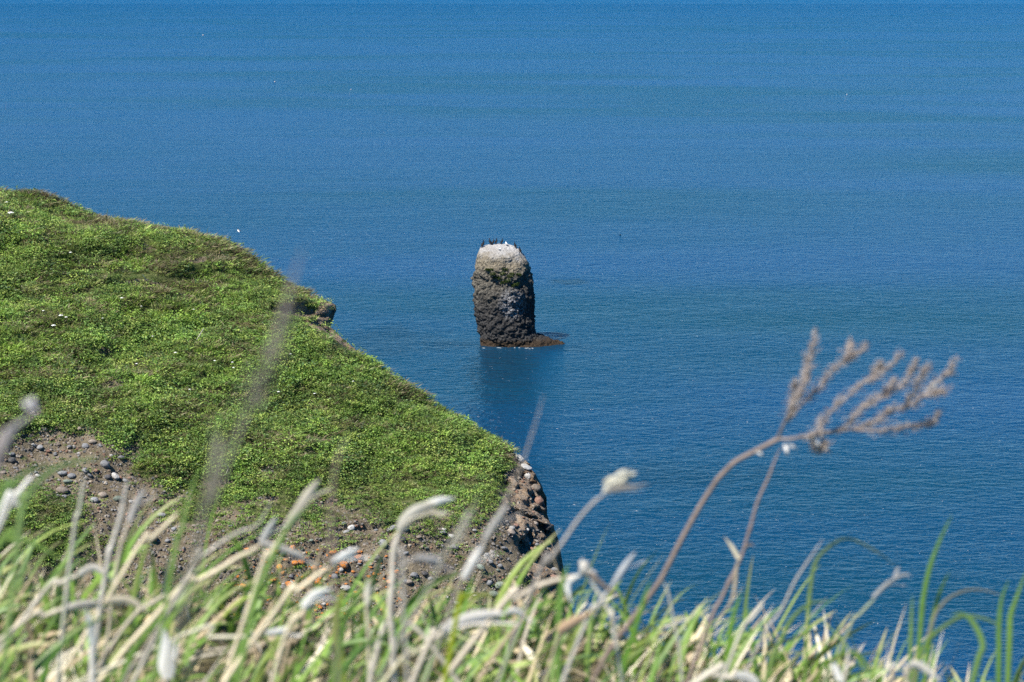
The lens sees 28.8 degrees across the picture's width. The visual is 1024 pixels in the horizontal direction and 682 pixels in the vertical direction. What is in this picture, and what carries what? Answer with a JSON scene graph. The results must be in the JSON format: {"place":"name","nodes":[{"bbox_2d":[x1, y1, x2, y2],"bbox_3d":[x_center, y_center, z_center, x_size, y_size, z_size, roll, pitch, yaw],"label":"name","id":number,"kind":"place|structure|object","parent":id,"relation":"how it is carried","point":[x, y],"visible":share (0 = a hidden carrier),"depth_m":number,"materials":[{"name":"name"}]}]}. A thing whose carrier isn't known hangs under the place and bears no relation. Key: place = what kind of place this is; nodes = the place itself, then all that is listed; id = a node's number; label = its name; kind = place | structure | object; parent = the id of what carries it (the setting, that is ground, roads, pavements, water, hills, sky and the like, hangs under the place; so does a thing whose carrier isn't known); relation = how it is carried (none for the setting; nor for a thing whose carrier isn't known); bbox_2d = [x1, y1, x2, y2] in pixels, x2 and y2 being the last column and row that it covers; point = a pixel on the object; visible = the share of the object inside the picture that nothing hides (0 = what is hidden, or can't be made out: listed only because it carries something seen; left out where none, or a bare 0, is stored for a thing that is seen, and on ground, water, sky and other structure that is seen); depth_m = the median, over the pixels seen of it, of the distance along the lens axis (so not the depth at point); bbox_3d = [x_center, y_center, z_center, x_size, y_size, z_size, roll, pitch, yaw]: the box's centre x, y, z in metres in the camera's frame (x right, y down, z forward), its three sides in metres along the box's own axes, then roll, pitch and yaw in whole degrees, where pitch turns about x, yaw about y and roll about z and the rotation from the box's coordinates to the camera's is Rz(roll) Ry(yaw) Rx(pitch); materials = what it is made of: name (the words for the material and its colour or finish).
{"place":"outdoors","nodes":[
{"label":"outdoors","id":0,"kind":"place"},
{"bbox_2d":[0,193,573,638],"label":"hill","id":1,"kind":"structure","parent":0,"point":[516,547],"depth_m":82.48,"materials":[{"name":"plant"}]},
{"bbox_2d":[8,457,15,463],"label":"stone","id":2,"kind":"object","parent":1,"relation":"on","point":[12,460],"visible":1,"depth_m":79.12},
{"bbox_2d":[57,471,66,475],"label":"stone","id":3,"kind":"object","parent":1,"relation":"on","point":[61,473],"visible":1,"depth_m":79.31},
{"bbox_2d":[56,486,68,493],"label":"stone","id":4,"kind":"object","parent":1,"relation":"on","point":[61,489],"visible":1,"depth_m":78.55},
{"bbox_2d":[63,479,72,483],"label":"stone","id":5,"kind":"object","parent":1,"relation":"on","point":[67,481],"visible":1,"depth_m":79.00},
{"bbox_2d":[67,473,75,478],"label":"stone","id":6,"kind":"object","parent":1,"relation":"on","point":[71,475],"visible":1,"depth_m":79.27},
{"bbox_2d":[82,443,88,448],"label":"stone","id":7,"kind":"object","parent":1,"relation":"on","point":[85,445],"visible":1,"depth_m":80.42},
{"bbox_2d":[88,439,96,443],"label":"stone","id":8,"kind":"object","parent":1,"relation":"on","point":[92,441],"visible":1,"depth_m":80.49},
{"bbox_2d":[90,497,98,502],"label":"stone","id":9,"kind":"object","parent":1,"relation":"on","point":[94,499],"visible":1,"depth_m":78.61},
{"bbox_2d":[98,492,106,497],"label":"stone","id":10,"kind":"object","parent":1,"relation":"on","point":[102,494],"visible":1,"depth_m":79.03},
{"bbox_2d":[100,460,109,467],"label":"stone","id":11,"kind":"object","parent":1,"relation":"on","point":[104,464],"visible":1,"depth_m":79.80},
{"bbox_2d":[112,472,119,478],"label":"stone","id":12,"kind":"object","parent":1,"relation":"on","point":[115,475],"visible":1,"depth_m":79.81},
{"bbox_2d":[113,496,121,501],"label":"stone","id":13,"kind":"object","parent":1,"relation":"on","point":[117,498],"visible":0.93,"depth_m":79.06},
{"bbox_2d":[0,185,531,632],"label":"ground cover","id":14,"kind":"object","parent":1,"relation":"on","point":[484,440],"visible":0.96,"depth_m":86.44,"materials":[{"name":"green plant"}]},
{"bbox_2d":[1,405,555,637],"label":"gravel","id":15,"kind":"structure","parent":1,"relation":"on","point":[252,541],"depth_m":80.13,"materials":[{"name":"gravel"}]},
{"bbox_2d":[291,560,298,564],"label":"stone","id":16,"kind":"object","parent":1,"relation":"on","point":[294,562],"visible":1,"depth_m":79.28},
{"bbox_2d":[340,561,348,567],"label":"stone","id":17,"kind":"object","parent":1,"relation":"on","point":[344,564],"visible":0.82,"depth_m":79.99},
{"bbox_2d":[340,585,350,590],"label":"stone","id":18,"kind":"object","parent":1,"relation":"on","point":[346,587],"visible":0.9,"depth_m":79.70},
{"bbox_2d":[347,525,354,530],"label":"stone","id":19,"kind":"object","parent":1,"relation":"on","point":[351,527],"visible":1,"depth_m":81.19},
{"bbox_2d":[378,539,387,547],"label":"stone","id":20,"kind":"object","parent":1,"relation":"on","point":[381,542],"visible":0.8,"depth_m":80.84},
{"bbox_2d":[386,525,394,531],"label":"stone","id":21,"kind":"object","parent":1,"relation":"on","point":[391,527],"visible":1,"depth_m":81.62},
{"bbox_2d":[410,572,417,577],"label":"stone","id":22,"kind":"object","parent":1,"relation":"on","point":[414,574],"visible":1,"depth_m":80.84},
{"bbox_2d":[450,544,458,549],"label":"stone","id":23,"kind":"object","parent":1,"relation":"on","point":[456,547],"visible":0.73,"depth_m":82.11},
{"bbox_2d":[476,564,484,569],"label":"stone","id":24,"kind":"object","parent":1,"relation":"on","point":[479,566],"visible":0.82,"depth_m":82.03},
{"bbox_2d":[489,590,498,596],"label":"stone","id":25,"kind":"object","parent":1,"relation":"on","point":[495,593],"visible":0.68,"depth_m":81.96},
{"bbox_2d":[495,581,502,589],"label":"stone","id":26,"kind":"object","parent":1,"relation":"on","point":[499,585],"visible":0.91,"depth_m":82.24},
{"bbox_2d":[507,528,515,534],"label":"stone","id":27,"kind":"object","parent":1,"relation":"on","point":[511,531],"visible":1,"depth_m":83.60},
{"bbox_2d":[514,454,522,462],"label":"boulder","id":28,"kind":"object","parent":1,"relation":"on","point":[520,457],"visible":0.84,"depth_m":89.22,"materials":[{"name":"stone"}]},
{"bbox_2d":[521,537,528,543],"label":"boulder","id":29,"kind":"object","parent":1,"relation":"on","point":[525,540],"visible":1,"depth_m":84.86,"materials":[{"name":"black stone"}]},
{"bbox_2d":[522,463,531,469],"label":"boulder","id":30,"kind":"object","parent":1,"relation":"on","point":[526,466],"visible":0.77,"depth_m":89.01,"materials":[{"name":"stone"}]},
{"bbox_2d":[524,473,530,479],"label":"boulder","id":31,"kind":"object","parent":1,"relation":"on","point":[527,475],"visible":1,"depth_m":88.64,"materials":[{"name":"stone"}]},
{"bbox_2d":[531,484,540,491],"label":"boulder","id":32,"kind":"object","parent":1,"relation":"on","point":[536,487],"visible":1,"depth_m":88.34,"materials":[{"name":"beige stone"}]},
{"bbox_2d":[532,497,543,505],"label":"boulder","id":33,"kind":"object","parent":1,"relation":"on","point":[539,501],"visible":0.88,"depth_m":87.89,"materials":[{"name":"red stone"}]},
{"bbox_2d":[543,522,551,530],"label":"boulder","id":34,"kind":"object","parent":1,"relation":"on","point":[547,527],"visible":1,"depth_m":86.32,"materials":[{"name":"stone"}]},
{"bbox_2d":[0,518,970,681],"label":"ground","id":35,"kind":"structure","parent":0,"point":[209,660],"depth_m":2.77,"materials":[{"name":"plant"}]},
{"bbox_2d":[0,490,29,529],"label":"pale stalk","id":36,"kind":"object","parent":35,"relation":"on","point":[14,502],"visible":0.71,"depth_m":1.75,"materials":[{"name":"plant"}]},
{"bbox_2d":[0,475,32,520],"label":"pale stalk","id":37,"kind":"object","parent":35,"relation":"on","point":[7,498],"visible":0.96,"depth_m":1.75,"materials":[{"name":"plant"}]},
{"bbox_2d":[0,397,37,469],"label":"fluffy weed","id":38,"kind":"object","parent":35,"relation":"on","point":[7,436],"visible":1,"depth_m":1.12,"materials":[{"name":"plant"}]},
{"bbox_2d":[0,463,53,507],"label":"grass blade","id":39,"kind":"object","parent":35,"relation":"on","point":[9,484],"depth_m":1.54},
{"bbox_2d":[0,527,61,559],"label":"grass blade","id":40,"kind":"object","parent":35,"relation":"on","point":[9,534],"depth_m":1.86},
{"bbox_2d":[0,458,99,681],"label":"grass blade","id":41,"kind":"object","parent":35,"relation":"on","point":[25,497],"depth_m":1.55,"materials":[{"name":"plant"}]},
{"bbox_2d":[0,600,111,641],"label":"horizontal stalk","id":42,"kind":"object","parent":35,"relation":"on","point":[86,604],"visible":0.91,"depth_m":2.08,"materials":[{"name":"plant"}]},
{"bbox_2d":[56,477,84,681],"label":"pale stalk","id":43,"kind":"object","parent":35,"relation":"on","point":[66,593],"visible":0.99,"depth_m":1.97,"materials":[{"name":"plant"}]},
{"bbox_2d":[0,564,148,651],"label":"horizontal stalk","id":44,"kind":"object","parent":35,"relation":"on","point":[111,600],"visible":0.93,"depth_m":2.08,"materials":[{"name":"plant"}]},
{"bbox_2d":[39,612,111,681],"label":"grass blade","id":45,"kind":"object","parent":35,"relation":"on","point":[53,656],"depth_m":1.88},
{"bbox_2d":[85,610,96,681],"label":"thick white stalk","id":46,"kind":"object","parent":35,"relation":"on","point":[92,642],"visible":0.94,"depth_m":1.98,"materials":[{"name":"plant"}]},
{"bbox_2d":[87,478,128,681],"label":"pale stalk","id":47,"kind":"object","parent":35,"relation":"on","point":[110,548],"visible":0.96,"depth_m":2.07,"materials":[{"name":"plant"}]},
{"bbox_2d":[54,512,177,681],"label":"pale stalk","id":48,"kind":"object","parent":35,"relation":"on","point":[147,537],"visible":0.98,"depth_m":2.07,"materials":[{"name":"plant"}]},
{"bbox_2d":[100,488,156,681],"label":"pale stalk","id":49,"kind":"object","parent":35,"relation":"on","point":[136,503],"visible":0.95,"depth_m":2.12,"materials":[{"name":"plant"}]},
{"bbox_2d":[86,592,170,681],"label":"pale stalk","id":50,"kind":"object","parent":35,"relation":"on","point":[129,621],"visible":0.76,"depth_m":2.19,"materials":[{"name":"plant"}]},
{"bbox_2d":[123,600,174,681],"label":"grey stalk","id":51,"kind":"object","parent":35,"relation":"on","point":[139,659],"visible":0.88,"depth_m":1.88,"materials":[{"name":"plant"}]},
{"bbox_2d":[158,628,178,681],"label":"broad white leaf","id":52,"kind":"object","parent":35,"relation":"on","point":[165,653],"visible":0.75,"depth_m":1.98,"materials":[{"name":"plant"}]},
{"bbox_2d":[117,588,227,681],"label":"grass blade","id":53,"kind":"object","parent":35,"relation":"on","point":[139,643],"depth_m":1.98,"materials":[{"name":"plant"}]},
{"bbox_2d":[151,468,199,681],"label":"grass blade","id":54,"kind":"object","parent":35,"relation":"on","point":[179,535],"depth_m":1.76,"materials":[{"name":"plant"}]},
{"bbox_2d":[76,624,301,681],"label":"horizontal stalk","id":55,"kind":"object","parent":35,"relation":"on","point":[276,631],"visible":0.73,"depth_m":2.03,"materials":[{"name":"plant"}]},
{"bbox_2d":[131,499,272,681],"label":"pale stalk","id":56,"kind":"object","parent":35,"relation":"on","point":[149,650],"visible":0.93,"depth_m":1.97,"materials":[{"name":"plant"}]},
{"bbox_2d":[97,516,317,681],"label":"forked stalk","id":57,"kind":"object","parent":35,"relation":"on","point":[266,533],"visible":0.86,"depth_m":2.07,"materials":[{"name":"plant"}]},
{"bbox_2d":[186,368,247,681],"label":"faint grass stem","id":58,"kind":"object","parent":35,"relation":"on","point":[213,429],"visible":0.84,"depth_m":0.87,"materials":[{"name":"plant"}]},
{"bbox_2d":[165,245,304,681],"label":"blurred grass stem","id":59,"kind":"object","parent":35,"relation":"on","point":[212,491],"visible":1,"depth_m":0.80,"materials":[{"name":"plant"}]},
{"bbox_2d":[236,506,309,681],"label":"grass blade","id":60,"kind":"object","parent":35,"relation":"on","point":[258,586],"depth_m":1.77,"materials":[{"name":"plant"}]},
{"bbox_2d":[223,479,330,680],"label":"pointed sheath stalk","id":61,"kind":"object","parent":35,"relation":"on","point":[306,497],"visible":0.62,"depth_m":1.96,"materials":[{"name":"plant"}]},
{"bbox_2d":[222,548,369,681],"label":"white tipped stalk","id":62,"kind":"object","parent":35,"relation":"on","point":[341,557],"visible":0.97,"depth_m":1.97,"materials":[{"name":"plant"}]},
{"bbox_2d":[270,588,344,681],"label":"white flag stalk","id":63,"kind":"object","parent":35,"relation":"on","point":[310,599],"visible":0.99,"depth_m":1.87,"materials":[{"name":"plant"}]},
{"bbox_2d":[328,433,348,681],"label":"brown blurred stalk","id":64,"kind":"object","parent":35,"relation":"on","point":[333,586],"visible":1,"depth_m":1.19,"materials":[{"name":"plant"}]},
{"bbox_2d":[331,589,346,681],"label":"grass blade","id":65,"kind":"object","parent":35,"relation":"on","point":[339,602],"depth_m":1.88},
{"bbox_2d":[329,575,369,681],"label":"grass blade","id":66,"kind":"object","parent":35,"relation":"on","point":[344,621],"depth_m":1.82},
{"bbox_2d":[335,632,397,681],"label":"grass blade","id":67,"kind":"object","parent":35,"relation":"on","point":[350,659],"depth_m":1.88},
{"bbox_2d":[364,578,378,680],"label":"pale stalk","id":68,"kind":"object","parent":35,"relation":"on","point":[367,592],"visible":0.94,"depth_m":2.08,"materials":[{"name":"plant"}]},
{"bbox_2d":[367,620,386,681],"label":"pale stalk","id":69,"kind":"object","parent":35,"relation":"on","point":[374,661],"visible":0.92,"depth_m":1.98,"materials":[{"name":"plant"}]},
{"bbox_2d":[382,644,424,681],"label":"pale stalk","id":70,"kind":"object","parent":35,"relation":"on","point":[411,652],"visible":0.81,"depth_m":1.98,"materials":[{"name":"plant"}]},
{"bbox_2d":[387,497,454,681],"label":"bent stalk","id":71,"kind":"object","parent":35,"relation":"on","point":[411,515],"visible":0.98,"depth_m":2.06,"materials":[{"name":"plant"}]},
{"bbox_2d":[399,546,455,681],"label":"grey stalk","id":72,"kind":"object","parent":35,"relation":"on","point":[430,559],"visible":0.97,"depth_m":1.55,"materials":[{"name":"plant"}]},
{"bbox_2d":[377,494,477,681],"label":"grey stalk","id":73,"kind":"object","parent":35,"relation":"on","point":[461,527],"visible":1,"depth_m":1.45,"materials":[{"name":"plant"}]},
{"bbox_2d":[407,620,459,681],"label":"pale stalk","id":74,"kind":"object","parent":35,"relation":"on","point":[439,656],"visible":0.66,"depth_m":1.98,"materials":[{"name":"plant"}]},
{"bbox_2d":[442,591,493,681],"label":"grass blade","id":75,"kind":"object","parent":35,"relation":"on","point":[461,598],"depth_m":1.88,"materials":[{"name":"plant"}]},
{"bbox_2d":[410,608,533,681],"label":"broad white sheath","id":76,"kind":"object","parent":35,"relation":"on","point":[475,617],"visible":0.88,"depth_m":1.92,"materials":[{"name":"plant"}]},
{"bbox_2d":[423,395,543,681],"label":"tall sheathed stalk","id":77,"kind":"object","parent":35,"relation":"on","point":[472,563],"visible":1,"depth_m":1.65,"materials":[{"name":"plant"}]},
{"bbox_2d":[438,559,621,681],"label":"arching stalk","id":78,"kind":"object","parent":35,"relation":"on","point":[513,594],"visible":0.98,"depth_m":1.92,"materials":[{"name":"plant"}]},
{"bbox_2d":[555,563,568,681],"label":"grass blade","id":79,"kind":"object","parent":35,"relation":"on","point":[559,601],"depth_m":1.87,"materials":[{"name":"plant"}]},
{"bbox_2d":[543,610,594,681],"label":"peach leaf","id":80,"kind":"object","parent":35,"relation":"on","point":[567,626],"visible":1,"depth_m":1.87,"materials":[{"name":"plant"}]},
{"bbox_2d":[497,469,648,681],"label":"seed head stalk","id":81,"kind":"object","parent":35,"relation":"on","point":[617,482],"visible":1,"depth_m":1.80,"materials":[{"name":"plant"}]},
{"bbox_2d":[561,552,644,681],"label":"crossed stalk","id":82,"kind":"object","parent":35,"relation":"on","point":[624,567],"visible":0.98,"depth_m":1.92,"materials":[{"name":"plant"}]},
{"bbox_2d":[590,580,623,681],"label":"crossed stalk","id":83,"kind":"object","parent":35,"relation":"on","point":[611,613],"visible":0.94,"depth_m":1.98,"materials":[{"name":"plant"}]},
{"bbox_2d":[617,580,650,681],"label":"grass blade","id":84,"kind":"object","parent":35,"relation":"on","point":[631,641],"depth_m":2.08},
{"bbox_2d":[663,581,682,681],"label":"curved pale leaf","id":85,"kind":"object","parent":35,"relation":"on","point":[678,641],"visible":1,"depth_m":2.19,"materials":[{"name":"plant"}]},
{"bbox_2d":[692,661,758,681],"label":"white lying stalk","id":86,"kind":"object","parent":35,"relation":"on","point":[715,671],"visible":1,"depth_m":1.98,"materials":[{"name":"plant"}]},
{"bbox_2d":[724,592,741,681],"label":"grass blade","id":87,"kind":"object","parent":35,"relation":"on","point":[730,632],"depth_m":2.19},
{"bbox_2d":[686,448,780,681],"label":"thin dead stalk","id":88,"kind":"object","parent":35,"relation":"on","point":[734,574],"visible":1,"depth_m":2.38,"materials":[{"name":"plant"}]},
{"bbox_2d":[719,607,751,681],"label":"grass blade","id":89,"kind":"object","parent":35,"relation":"on","point":[737,631],"depth_m":2.19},
{"bbox_2d":[720,602,763,681],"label":"pale stalk","id":90,"kind":"object","parent":35,"relation":"on","point":[738,637],"visible":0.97,"depth_m":2.19,"materials":[{"name":"plant"}]},
{"bbox_2d":[590,327,961,681],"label":"dead weed","id":91,"kind":"object","parent":35,"relation":"on","point":[805,378],"visible":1,"depth_m":2.20,"materials":[{"name":"plant"}]},
{"bbox_2d":[741,539,822,681],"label":"pale stalk","id":92,"kind":"object","parent":35,"relation":"on","point":[772,621],"visible":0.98,"depth_m":2.29,"materials":[{"name":"plant"}]},
{"bbox_2d":[763,600,835,681],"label":"grass blade","id":93,"kind":"object","parent":35,"relation":"on","point":[779,644],"depth_m":2.29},
{"bbox_2d":[831,648,849,681],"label":"pale stalk","id":94,"kind":"object","parent":35,"relation":"on","point":[837,672],"visible":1,"depth_m":1.99,"materials":[{"name":"plant"}]},
{"bbox_2d":[813,651,876,681],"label":"grass blade","id":95,"kind":"object","parent":35,"relation":"on","point":[825,662],"depth_m":1.99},
{"bbox_2d":[803,537,897,681],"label":"grass blade","id":96,"kind":"object","parent":35,"relation":"on","point":[822,552],"depth_m":2.28,"materials":[{"name":"plant"}]},
{"bbox_2d":[824,567,910,681],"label":"feathery stalk","id":97,"kind":"object","parent":35,"relation":"on","point":[883,587],"visible":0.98,"depth_m":2.18,"materials":[{"name":"plant"}]},
{"bbox_2d":[886,661,896,681],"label":"white bud stalk","id":98,"kind":"object","parent":35,"relation":"on","point":[890,668],"visible":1,"depth_m":1.99,"materials":[{"name":"plant"}]},
{"bbox_2d":[908,594,912,677],"bbox_3d":[0.460,0.452,2.315,0.005,0.328,0.005,0,10,0],"label":"grass blade","id":99,"kind":"object","parent":35,"relation":"on","point":[910,647],"depth_m":2.29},
{"bbox_2d":[903,660,940,681],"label":"drooping dead leaf","id":100,"kind":"object","parent":35,"relation":"on","point":[920,666],"visible":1,"depth_m":1.98,"materials":[{"name":"plant"}]},
{"bbox_2d":[915,516,951,681],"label":"grass blade","id":101,"kind":"object","parent":35,"relation":"on","point":[922,602],"depth_m":2.29,"materials":[{"name":"plant"}]},
{"bbox_2d":[922,571,949,681],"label":"grass blade","id":102,"kind":"object","parent":35,"relation":"on","point":[928,647],"depth_m":2.34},
{"bbox_2d":[909,614,1003,681],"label":"grass blade","id":103,"kind":"object","parent":35,"relation":"on","point":[934,634],"depth_m":2.19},
{"bbox_2d":[912,589,1005,681],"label":"grass blade","id":104,"kind":"object","parent":35,"relation":"on","point":[938,609],"depth_m":2.29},
{"bbox_2d":[951,612,985,681],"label":"grass blade","id":105,"kind":"object","parent":35,"relation":"on","point":[973,623],"depth_m":2.09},
{"bbox_2d":[996,580,1008,681],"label":"grass blade","id":106,"kind":"object","parent":35,"relation":"on","point":[998,651],"depth_m":2.19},
{"bbox_2d":[1005,577,1023,681],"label":"grass blade","id":107,"kind":"object","parent":35,"relation":"on","point":[1009,643],"depth_m":2.19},
{"bbox_2d":[0,0,1023,681],"bbox_3d":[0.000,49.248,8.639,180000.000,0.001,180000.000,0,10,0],"label":"water","id":108,"kind":"structure","parent":0,"point":[756,188],"depth_m":443.70,"materials":[{"name":"liquid"}]},
{"bbox_2d":[470,244,565,347],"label":"sea stack","id":109,"kind":"object","parent":108,"relation":"in","point":[503,300],"visible":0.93,"depth_m":284.05,"materials":[{"name":"grey stone"}]},
{"bbox_2d":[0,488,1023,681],"bbox_3d":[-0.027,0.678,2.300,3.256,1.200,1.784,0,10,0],"label":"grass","id":110,"kind":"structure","parent":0,"point":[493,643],"depth_m":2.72,"materials":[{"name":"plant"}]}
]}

